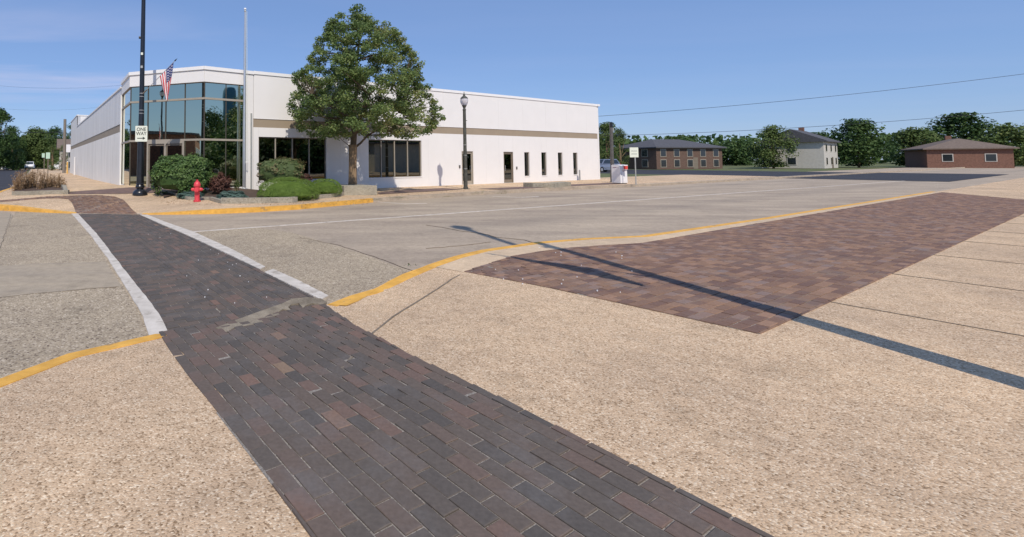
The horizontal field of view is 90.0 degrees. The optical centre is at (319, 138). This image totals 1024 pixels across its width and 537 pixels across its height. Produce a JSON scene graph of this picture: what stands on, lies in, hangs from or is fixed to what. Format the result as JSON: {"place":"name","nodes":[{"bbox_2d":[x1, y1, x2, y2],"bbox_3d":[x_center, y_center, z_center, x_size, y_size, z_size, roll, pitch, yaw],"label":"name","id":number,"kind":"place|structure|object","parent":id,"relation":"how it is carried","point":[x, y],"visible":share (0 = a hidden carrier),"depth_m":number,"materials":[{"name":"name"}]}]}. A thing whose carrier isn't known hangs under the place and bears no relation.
{"place":"outdoors","nodes":[
{"label":"outdoors","id":0,"kind":"place"},
{"bbox_2d":[0,170,27,190],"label":"side street asphalt","id":1,"kind":"structure","parent":0,"point":[5,179],"depth_m":50.62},
{"bbox_2d":[0,169,775,213],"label":"sidewalk","id":2,"kind":"structure","parent":0,"point":[152,203],"depth_m":20.11,"materials":[{"name":"concrete"}]},
{"bbox_2d":[15,183,62,190],"bbox_3d":[-14.115,2.414,23.900,1.967,0.195,11.866,1,-3,-30],"label":"planting bed","id":3,"kind":"object","parent":2,"relation":"on","point":[48,188],"visible":0.22,"depth_m":21.41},
{"bbox_2d":[8,177,19,190],"bbox_3d":[-13.911,2.156,21.747,0.437,0.839,0.500,-1,-3,13],"label":"dry plant","id":4,"kind":"object","parent":3,"relation":"on","point":[15,186],"visible":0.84,"depth_m":21.68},
{"bbox_2d":[14,170,26,189],"bbox_3d":[-13.707,1.974,21.738,0.498,1.196,0.520,-1,-3,15],"label":"dry plant","id":5,"kind":"object","parent":3,"relation":"on","point":[20,187],"visible":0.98,"depth_m":21.71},
{"bbox_2d":[21,170,33,188],"bbox_3d":[-13.712,1.998,22.258,0.606,1.198,0.484,2,-3,-39],"label":"dry plant","id":6,"kind":"object","parent":3,"relation":"on","point":[28,184],"visible":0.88,"depth_m":22.25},
{"bbox_2d":[30,167,40,187],"bbox_3d":[-13.705,1.994,22.854,0.493,1.262,0.555,-2,-3,35],"label":"dry plant","id":7,"kind":"object","parent":3,"relation":"on","point":[33,181],"visible":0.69,"depth_m":22.76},
{"bbox_2d":[35,171,46,188],"bbox_3d":[-12.811,2.002,21.741,0.522,1.135,0.584,0,-3,0],"label":"dry plant","id":8,"kind":"object","parent":3,"relation":"on","point":[41,184],"visible":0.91,"depth_m":21.69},
{"bbox_2d":[46,174,56,186],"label":"dry plant","id":9,"kind":"object","parent":3,"relation":"on","point":[50,182],"visible":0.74,"depth_m":22.80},
{"bbox_2d":[54,173,64,187],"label":"dry plant","id":10,"kind":"object","parent":3,"relation":"on","point":[59,182],"visible":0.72,"depth_m":21.64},
{"bbox_2d":[12,190,69,195],"bbox_3d":[-11.608,2.268,19.385,3.067,0.359,0.637,-1,-3,19],"label":"planter edging","id":11,"kind":"object","parent":2,"relation":"on","point":[40,192],"visible":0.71,"depth_m":19.01,"materials":[{"name":"concrete"}]},
{"bbox_2d":[62,119,65,172],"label":"utility pole","id":12,"kind":"object","parent":2,"relation":"on","point":[64,150],"visible":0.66,"depth_m":61.89,"materials":[{"name":"brown wood"}]},
{"bbox_2d":[0,195,136,213],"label":"ramp paving","id":13,"kind":"structure","parent":2,"relation":"on","point":[91,203],"depth_m":17.03,"materials":[{"name":"brick"}]},
{"bbox_2d":[69,187,175,193],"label":"brick band paving","id":14,"kind":"structure","parent":2,"relation":"on","point":[128,190],"depth_m":20.27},
{"bbox_2d":[132,0,147,195],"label":"tall lamp pole","id":15,"kind":"object","parent":2,"relation":"on","point":[140,190],"visible":1,"depth_m":19.60,"materials":[{"name":"metal"}]},
{"bbox_2d":[135,126,146,141],"bbox_3d":[-7.331,-0.196,19.484,0.494,0.645,0.027,0,-3,0],"label":"one way sign","id":16,"kind":"object","parent":15,"relation":"attached to","point":[140,133],"visible":1,"depth_m":19.47,"materials":[{"name":"metal"}]},
{"bbox_2d":[143,59,176,100],"bbox_3d":[-6.633,-2.387,19.515,1.640,1.769,0.118,-1,-3,12],"label":"american flag","id":17,"kind":"object","parent":15,"relation":"attached to","point":[165,76],"visible":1,"depth_m":19.44,"materials":[{"name":"fabric"}]},
{"bbox_2d":[161,189,220,203],"bbox_3d":[-5.223,2.286,18.576,0.612,0.353,5.298,2,-4,-42],"label":"planter edging","id":18,"kind":"object","parent":2,"relation":"on","point":[215,199],"visible":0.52,"depth_m":17.76,"materials":[{"name":"concrete"}]},
{"bbox_2d":[191,180,202,201],"bbox_3d":[-4.480,1.895,17.262,0.382,0.797,0.356,-2,-3,37],"label":"fire hydrant","id":19,"kind":"object","parent":2,"relation":"on","point":[197,189],"visible":1,"depth_m":17.19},
{"bbox_2d":[162,187,313,199],"bbox_3d":[-1.340,2.293,20.403,10.216,0.261,6.082,1,-3,-24],"label":"planting bed","id":20,"kind":"object","parent":2,"relation":"on","point":[250,193],"visible":0.17,"depth_m":19.45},
{"bbox_2d":[147,152,214,195],"bbox_3d":[-5.674,1.631,19.559,2.618,2.161,1.974,0,-3,0],"label":"round bush","id":21,"kind":"object","parent":20,"relation":"on","point":[180,173],"visible":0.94,"depth_m":18.83,"materials":[{"name":"green plant"}]},
{"bbox_2d":[176,191,204,198],"bbox_3d":[-5.054,2.241,18.500,1.187,0.425,0.979,0,-3,0],"label":"juniper","id":22,"kind":"object","parent":20,"relation":"on","point":[182,195],"visible":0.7,"depth_m":18.25,"materials":[{"name":"green plant"}]},
{"bbox_2d":[207,172,232,193],"bbox_3d":[-4.031,1.840,19.178,1.024,0.990,0.949,0,-3,0],"label":"barberry bush","id":23,"kind":"object","parent":20,"relation":"on","point":[220,182],"visible":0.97,"depth_m":18.91,"materials":[{"name":"red plant"}]},
{"bbox_2d":[216,190,247,198],"bbox_3d":[-3.304,2.205,17.992,1.286,0.473,1.366,0,-3,0],"label":"juniper","id":24,"kind":"object","parent":20,"relation":"on","point":[231,194],"visible":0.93,"depth_m":17.66,"materials":[{"name":"green plant"}]},
{"bbox_2d":[241,8,247,188],"bbox_3d":[-3.496,-1.892,21.964,0.330,8.428,0.320,0,-3,0],"label":"flagpole","id":25,"kind":"object","parent":20,"relation":"on","point":[244,162],"visible":0.97,"depth_m":21.86,"materials":[{"name":"metal"}]},
{"bbox_2d":[256,156,306,186],"bbox_3d":[-1.668,1.500,20.534,2.225,1.511,1.656,0,-3,0],"label":"round bush","id":26,"kind":"object","parent":20,"relation":"on","point":[278,167],"visible":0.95,"depth_m":19.97,"materials":[{"name":"green plant"}]},
{"bbox_2d":[256,177,320,200],"bbox_3d":[-1.217,2.005,18.340,2.521,1.068,1.952,0,-3,0],"label":"yew mound","id":27,"kind":"object","parent":20,"relation":"on","point":[298,188],"visible":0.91,"depth_m":17.76,"materials":[{"name":"green plant"}]},
{"bbox_2d":[310,179,342,195],"bbox_3d":[0.235,2.091,19.933,1.463,0.823,1.381,0,-3,0],"label":"yew mound","id":28,"kind":"object","parent":20,"relation":"on","point":[325,186],"visible":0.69,"depth_m":19.50,"materials":[{"name":"green plant"}]},
{"bbox_2d":[285,3,445,184],"bbox_3d":[2.022,-1.829,21.908,7.301,8.532,6.324,0,-3,0],"label":"shade tree","id":29,"kind":"object","parent":20,"relation":"on","point":[351,76],"visible":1,"depth_m":21.02,"materials":[{"name":"green plant"}]},
{"bbox_2d":[221,197,297,203],"bbox_3d":[-2.145,2.240,16.927,2.726,0.296,0.332,0,-3,-12],"label":"planter edging","id":30,"kind":"object","parent":2,"relation":"on","point":[257,200],"visible":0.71,"depth_m":16.77,"materials":[{"name":"concrete"}]},
{"bbox_2d":[316,192,343,198],"bbox_3d":[0.475,2.387,19.575,0.270,0.232,1.999,-2,-3,32],"label":"planter edging","id":31,"kind":"object","parent":2,"relation":"on","point":[331,195],"visible":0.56,"depth_m":19.25,"materials":[{"name":"concrete"}]},
{"bbox_2d":[167,187,518,204],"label":"fallen leaves","id":32,"kind":"object","parent":2,"relation":"on","point":[355,203],"visible":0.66,"depth_m":18.02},
{"bbox_2d":[337,184,376,194],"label":"planter block","id":33,"kind":"structure","parent":2,"relation":"on","point":[359,189],"depth_m":20.62,"materials":[{"name":"concrete"}]},
{"bbox_2d":[378,188,456,193],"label":"brick band paving","id":34,"kind":"structure","parent":2,"relation":"on","point":[417,190],"depth_m":23.52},
{"bbox_2d":[460,94,468,188],"bbox_3d":[7.606,0.080,24.919,0.406,5.129,0.406,0,-3,0],"label":"street lamp","id":35,"kind":"object","parent":2,"relation":"on","point":[464,100],"visible":1,"depth_m":24.85,"materials":[{"name":"metal"}]},
{"bbox_2d":[523,182,553,187],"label":"planter block","id":36,"kind":"structure","parent":2,"relation":"on","point":[544,185],"depth_m":25.90,"materials":[{"name":"concrete"}]},
{"bbox_2d":[483,183,613,189],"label":"brick band paving","id":37,"kind":"structure","parent":2,"relation":"on","point":[543,187],"depth_m":25.82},
{"bbox_2d":[611,165,627,183],"bbox_3d":[18.799,2.233,29.703,0.725,1.190,0.643,1,-3,-22],"label":"drop box","id":38,"kind":"object","parent":37,"relation":"on","point":[619,174],"visible":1,"depth_m":29.49,"materials":[{"name":"grey paint"}]},
{"bbox_2d":[547,182,570,187],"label":"planter block","id":39,"kind":"structure","parent":2,"relation":"on","point":[562,184],"depth_m":26.32,"materials":[{"name":"concrete"}]},
{"bbox_2d":[609,122,613,181],"bbox_3d":[19.496,0.904,31.713,0.400,4.030,0.390,0,-3,0],"label":"grey post","id":40,"kind":"object","parent":2,"relation":"on","point":[611,128],"visible":0.7,"depth_m":31.67,"materials":[{"name":"paint"}]},
{"bbox_2d":[0,178,1023,536],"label":"sidewalk","id":41,"kind":"structure","parent":0,"point":[838,420],"depth_m":2.88,"materials":[{"name":"concrete"}]},
{"bbox_2d":[216,297,326,331],"bbox_3d":[-0.508,1.872,5.096,0.364,0.044,1.424,-3,-4,43],"label":"mortar patch","id":42,"kind":"object","parent":41,"relation":"on","point":[303,302],"visible":0.75,"depth_m":5.15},
{"bbox_2d":[322,275,458,388],"bbox_3d":[0.878,1.777,4.821,0.233,0.061,3.870,-2,-3,30],"label":"sidewalk joint","id":43,"kind":"object","parent":41,"relation":"on","point":[374,331],"visible":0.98,"depth_m":4.99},
{"bbox_2d":[159,304,773,536],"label":"ramp paving","id":44,"kind":"structure","parent":41,"relation":"on","point":[375,436],"depth_m":2.45,"materials":[{"name":"brick"}]},
{"bbox_2d":[437,192,939,271],"bbox_3d":[14.658,2.095,13.747,29.661,0.043,0.858,1,-3,-28],"label":"smooth kerb band","id":45,"kind":"object","parent":41,"relation":"on","point":[463,264],"visible":0.98,"depth_m":8.40,"materials":[{"name":"concrete"}]},
{"bbox_2d":[464,192,1023,333],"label":"brick paving","id":46,"kind":"structure","parent":41,"relation":"on","point":[759,278],"depth_m":6.89,"materials":[{"name":"brick"}]},
{"bbox_2d":[830,301,1023,335],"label":"sidewalk joint","id":47,"kind":"object","parent":41,"relation":"on","point":[930,319],"visible":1,"depth_m":4.36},
{"bbox_2d":[892,273,1022,290],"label":"sidewalk joint","id":48,"kind":"object","parent":41,"relation":"on","point":[960,282],"visible":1,"depth_m":5.66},
{"bbox_2d":[0,166,1023,271],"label":"street","id":49,"kind":"structure","parent":0,"point":[401,241],"depth_m":14.64,"materials":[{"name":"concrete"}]},
{"bbox_2d":[0,212,12,245],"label":"street patch","id":50,"kind":"object","parent":49,"relation":"on","point":[4,218],"visible":1,"depth_m":12.92,"materials":[{"name":"concrete"}]},
{"bbox_2d":[0,187,75,213],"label":"yellow kerb","id":51,"kind":"structure","parent":49,"relation":"on","point":[16,208],"depth_m":15.76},
{"bbox_2d":[56,139,70,169],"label":"house","id":52,"kind":"structure","parent":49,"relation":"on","point":[60,143],"depth_m":88.68,"materials":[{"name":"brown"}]},
{"bbox_2d":[0,211,147,377],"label":"exposed street slab","id":53,"kind":"structure","parent":49,"relation":"on","point":[37,328],"depth_m":5.34,"materials":[{"name":"concrete"}]},
{"bbox_2d":[0,262,120,296],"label":"street patch","id":54,"kind":"object","parent":53,"relation":"on","point":[20,279],"visible":1,"depth_m":6.74,"materials":[{"name":"concrete"}]},
{"bbox_2d":[71,213,166,334],"bbox_3d":[-4.616,2.120,9.775,0.246,0.020,12.306,1,-3,-31],"label":"crosswalk line","id":55,"kind":"object","parent":53,"relation":"on","point":[153,321],"visible":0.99,"depth_m":5.96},
{"bbox_2d":[0,334,166,387],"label":"yellow kerb","id":56,"kind":"structure","parent":49,"relation":"on","point":[25,373],"depth_m":3.79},
{"bbox_2d":[79,214,314,329],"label":"crosswalk","id":57,"kind":"structure","parent":49,"relation":"on","point":[158,262],"depth_m":6.81,"materials":[{"name":"brick"}]},
{"bbox_2d":[140,214,264,269],"bbox_3d":[-3.100,2.171,10.994,0.318,0.020,8.775,1,-3,-32],"label":"crosswalk line","id":58,"kind":"object","parent":49,"relation":"on","point":[219,247],"visible":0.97,"depth_m":9.53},
{"bbox_2d":[143,198,372,214],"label":"yellow kerb","id":59,"kind":"structure","parent":49,"relation":"on","point":[269,208],"depth_m":15.48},
{"bbox_2d":[196,227,409,304],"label":"exposed street slab","id":60,"kind":"structure","parent":49,"relation":"on","point":[333,272],"depth_m":7.84,"materials":[{"name":"concrete"}]},
{"bbox_2d":[265,269,327,298],"bbox_3d":[-0.349,1.944,6.390,0.211,0.020,1.742,1,-3,-31],"label":"crosswalk line","id":61,"kind":"object","parent":60,"relation":"on","point":[299,285],"visible":0.94,"depth_m":6.27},
{"bbox_2d":[300,237,411,270],"bbox_3d":[0.588,2.053,8.667,0.222,0.010,3.778,1,-3,-30],"label":"street crack","id":62,"kind":"object","parent":60,"relation":"on","point":[363,253],"visible":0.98,"depth_m":8.34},
{"bbox_2d":[70,66,599,189],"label":"commercial building","id":63,"kind":"structure","parent":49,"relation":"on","point":[514,139],"depth_m":26.33,"materials":[{"name":"white paint"}]},
{"bbox_2d":[146,141,183,186],"bbox_3d":[-7.102,1.214,21.829,2.073,2.167,0.110,-1,-3,20],"label":"entrance door","id":64,"kind":"structure","parent":63,"relation":"in","point":[155,149],"depth_m":21.99,"materials":[{"name":"glass"}]},
{"bbox_2d":[259,137,326,181],"bbox_3d":[-1.331,1.027,23.520,3.741,2.118,0.230,1,-3,-30],"label":"window","id":65,"kind":"structure","parent":63,"relation":"in","point":[311,150],"depth_m":23.79,"materials":[{"name":"glass"}]},
{"bbox_2d":[368,140,420,178],"bbox_3d":[4.227,1.156,26.711,3.764,2.118,0.230,1,-3,-30],"label":"window","id":66,"kind":"structure","parent":63,"relation":"in","point":[387,158],"depth_m":26.69,"materials":[{"name":"glass"}]},
{"bbox_2d":[462,151,472,184],"bbox_3d":[9.108,1.821,29.493,0.989,2.050,0.140,1,-3,-30],"label":"door","id":67,"kind":"structure","parent":63,"relation":"in","point":[469,153],"depth_m":29.60,"materials":[{"name":"glass"}]},
{"bbox_2d":[503,152,512,182],"bbox_3d":[12.397,1.904,31.379,0.937,2.035,0.145,1,-3,-30],"label":"door","id":68,"kind":"structure","parent":63,"relation":"in","point":[508,156],"depth_m":31.41,"materials":[{"name":"brown metal"}]},
{"bbox_2d":[524,152,529,176],"bbox_3d":[14.027,1.771,32.320,0.528,1.640,0.230,1,-3,-30],"label":"window","id":69,"kind":"structure","parent":63,"relation":"in","point":[526,161],"depth_m":32.38,"materials":[{"name":"glass"}]},
{"bbox_2d":[541,153,546,175],"bbox_3d":[15.620,1.808,33.235,0.559,1.640,0.230,1,-3,-30],"label":"window","id":70,"kind":"structure","parent":63,"relation":"in","point":[543,158],"depth_m":33.31,"materials":[{"name":"glass"}]},
{"bbox_2d":[558,153,562,175],"bbox_3d":[17.224,1.845,34.156,0.528,1.640,0.230,1,-3,-30],"label":"window","id":71,"kind":"structure","parent":63,"relation":"in","point":[559,154],"depth_m":34.22,"materials":[{"name":"glass"}]},
{"bbox_2d":[573,153,577,174],"bbox_3d":[18.791,1.881,35.056,0.523,1.640,0.230,1,-3,-30],"label":"window","id":72,"kind":"structure","parent":63,"relation":"in","point":[574,154],"depth_m":35.13,"materials":[{"name":"glass"}]},
{"bbox_2d":[427,225,531,242],"bbox_3d":[3.477,2.140,10.749,0.219,0.010,3.121,2,-3,-33],"label":"street crack","id":73,"kind":"object","parent":49,"relation":"on","point":[481,233],"visible":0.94,"depth_m":10.63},
{"bbox_2d":[194,181,896,231],"bbox_3d":[29.241,2.847,27.859,72.617,0.007,0.131,1,-3,-27],"label":"line","id":74,"kind":"object","parent":49,"relation":"on","point":[500,209],"visible":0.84,"depth_m":15.23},
{"bbox_2d":[327,191,931,306],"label":"yellow kerb","id":75,"kind":"structure","parent":49,"relation":"on","point":[411,275],"depth_m":8.32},
{"bbox_2d":[329,252,471,305],"bbox_3d":[1.404,1.858,6.586,0.204,0.150,3.547,-3,-4,44],"label":"yellow kerb paint","id":76,"kind":"object","parent":75,"relation":"on","point":[351,300],"visible":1,"depth_m":5.61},
{"bbox_2d":[630,147,638,184],"bbox_3d":[18.818,1.652,28.417,0.516,2.230,0.042,0,-3,0],"label":"road sign","id":77,"kind":"object","parent":49,"relation":"on","point":[634,152],"visible":1,"depth_m":28.43,"materials":[{"name":"metal"}]},
{"bbox_2d":[373,167,964,201],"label":"kerb","id":78,"kind":"structure","parent":49,"relation":"on","point":[383,199],"depth_m":26.93,"materials":[{"name":"concrete"}]},
{"bbox_2d":[932,177,1023,191],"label":"kerb","id":79,"kind":"structure","parent":49,"relation":"on","point":[974,185],"depth_m":25.86,"materials":[{"name":"concrete"}]},
{"bbox_2d":[0,0,1023,159],"label":"sky","id":80,"kind":"structure","parent":0,"point":[628,57],"materials":[{"name":"blue"}]},
{"bbox_2d":[23,160,1019,186],"bbox_3d":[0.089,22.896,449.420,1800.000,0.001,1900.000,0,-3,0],"label":"ground","id":81,"kind":"structure","parent":0,"point":[756,168],"depth_m":84.62,"materials":[{"name":"green plant"}]},
{"bbox_2d":[0,107,20,168],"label":"tree","id":82,"kind":"object","parent":81,"relation":"on","point":[6,140],"visible":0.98,"depth_m":92.05,"materials":[{"name":"green plant"}]},
{"bbox_2d":[0,124,27,166],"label":"tree","id":83,"kind":"object","parent":81,"relation":"on","point":[22,145],"visible":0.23,"depth_m":112.05,"materials":[{"name":"green plant"}]},
{"bbox_2d":[5,147,28,169],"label":"tree","id":84,"kind":"object","parent":81,"relation":"on","point":[17,164],"visible":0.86,"depth_m":94.76,"materials":[{"name":"green plant"}]},
{"bbox_2d":[18,125,54,168],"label":"tree","id":85,"kind":"object","parent":81,"relation":"on","point":[33,139],"visible":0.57,"depth_m":118.35,"materials":[{"name":"green plant"}]},
{"bbox_2d":[30,136,58,167],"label":"tree","id":86,"kind":"object","parent":81,"relation":"on","point":[45,142],"visible":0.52,"depth_m":116.48,"materials":[{"name":"green plant"}]},
{"bbox_2d":[45,143,58,170],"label":"tree","id":87,"kind":"object","parent":81,"relation":"on","point":[51,151],"visible":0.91,"depth_m":79.81,"materials":[{"name":"green plant"}]},
{"bbox_2d":[42,125,66,154],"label":"tree","id":88,"kind":"object","parent":81,"relation":"on","point":[57,131],"visible":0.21,"depth_m":127.64,"materials":[{"name":"green plant"}]},
{"bbox_2d":[54,145,69,169],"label":"tree","id":89,"kind":"object","parent":81,"relation":"on","point":[60,150],"visible":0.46,"depth_m":83.71,"materials":[{"name":"green plant"}]},
{"bbox_2d":[18,129,1014,163],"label":"distant wood","id":90,"kind":"object","parent":81,"relation":"on","point":[707,137],"visible":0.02,"depth_m":156.43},
{"bbox_2d":[599,139,617,157],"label":"tree","id":91,"kind":"object","parent":81,"relation":"on","point":[602,147],"visible":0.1,"depth_m":88.04,"materials":[{"name":"green plant"}]},
{"bbox_2d":[599,122,625,162],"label":"tree","id":92,"kind":"object","parent":81,"relation":"on","point":[604,128],"visible":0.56,"depth_m":73.57,"materials":[{"name":"green plant"}]},
{"bbox_2d":[614,127,630,166],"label":"tree","id":93,"kind":"object","parent":81,"relation":"on","point":[619,134],"visible":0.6,"depth_m":77.84,"materials":[{"name":"green plant"}]},
{"bbox_2d":[616,139,726,168],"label":"apartment house","id":94,"kind":"structure","parent":81,"relation":"on","point":[667,154],"depth_m":82.89,"materials":[{"name":"brown brick"}]},
{"bbox_2d":[641,149,647,156],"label":"window","id":95,"kind":"structure","parent":94,"relation":"in","point":[644,152],"depth_m":83.27,"materials":[{"name":"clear glass"}]},
{"bbox_2d":[693,157,697,168],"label":"door","id":96,"kind":"structure","parent":94,"relation":"in","point":[695,159],"depth_m":82.64,"materials":[{"name":"brown metal"}]},
{"bbox_2d":[657,136,712,144],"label":"tree","id":97,"kind":"object","parent":81,"relation":"on","point":[680,138],"visible":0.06,"depth_m":128.34,"materials":[{"name":"green plant"}]},
{"bbox_2d":[714,138,760,165],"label":"tree","id":98,"kind":"object","parent":81,"relation":"on","point":[735,151],"visible":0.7,"depth_m":123.12,"materials":[{"name":"green plant"}]},
{"bbox_2d":[745,124,799,168],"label":"tree","id":99,"kind":"object","parent":81,"relation":"on","point":[767,154],"visible":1,"depth_m":83.40,"materials":[{"name":"green plant"}]},
{"bbox_2d":[758,127,840,168],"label":"house","id":100,"kind":"structure","parent":81,"relation":"on","point":[816,151],"depth_m":83.38,"materials":[{"name":"white paint"}]},
{"bbox_2d":[787,157,796,164],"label":"window","id":101,"kind":"structure","parent":100,"relation":"in","point":[793,161],"depth_m":84.33,"materials":[{"name":"black glass"}]},
{"bbox_2d":[810,132,843,165],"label":"tree","id":102,"kind":"object","parent":81,"relation":"on","point":[820,134],"visible":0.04,"depth_m":98.69,"materials":[{"name":"green plant"}]},
{"bbox_2d":[821,118,902,167],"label":"tree","id":103,"kind":"object","parent":81,"relation":"on","point":[859,145],"visible":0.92,"depth_m":88.58,"materials":[{"name":"green plant"}]},
{"bbox_2d":[885,126,943,165],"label":"tree","id":104,"kind":"object","parent":81,"relation":"on","point":[910,137],"visible":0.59,"depth_m":94.97,"materials":[{"name":"green plant"}]},
{"bbox_2d":[900,136,1019,167],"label":"house","id":105,"kind":"structure","parent":81,"relation":"on","point":[948,152],"depth_m":81.79,"materials":[{"name":"brown"}]},
{"bbox_2d":[942,154,953,161],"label":"window","id":106,"kind":"structure","parent":105,"relation":"in","point":[945,157],"depth_m":82.34,"materials":[{"name":"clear glass"}]},
{"bbox_2d":[985,153,997,161],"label":"window","id":107,"kind":"structure","parent":105,"relation":"in","point":[988,157],"depth_m":79.42,"materials":[{"name":"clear glass"}]},
{"bbox_2d":[924,111,996,142],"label":"tree","id":108,"kind":"object","parent":81,"relation":"on","point":[958,125],"visible":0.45,"depth_m":98.69,"materials":[{"name":"green plant"}]},
{"bbox_2d":[968,122,1023,165],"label":"tree","id":109,"kind":"object","parent":81,"relation":"on","point":[1009,131],"visible":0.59,"depth_m":89.68,"materials":[{"name":"green plant"}]},
{"bbox_2d":[600,173,657,177],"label":"lawn","id":110,"kind":"structure","parent":0,"point":[602,175],"depth_m":46.76,"materials":[{"name":"green plant"}]},
{"bbox_2d":[600,169,1007,181],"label":"back street asphalt","id":111,"kind":"structure","parent":0,"point":[942,177],"depth_m":48.38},
{"bbox_2d":[600,159,620,171],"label":"parked car","id":112,"kind":"object","parent":111,"relation":"on","point":[604,165],"visible":0.44,"depth_m":63.04,"materials":[{"name":"silver metal"}]},
{"bbox_2d":[605,110,1020,135],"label":"overhead wire","id":113,"kind":"object","parent":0,"point":[816,126],"visible":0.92,"depth_m":55.84,"materials":[{"name":"black paint"}]},
{"bbox_2d":[606,74,1020,115],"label":"overhead wire","id":114,"kind":"object","parent":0,"point":[817,97],"visible":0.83,"depth_m":55.66,"materials":[{"name":"black paint"}]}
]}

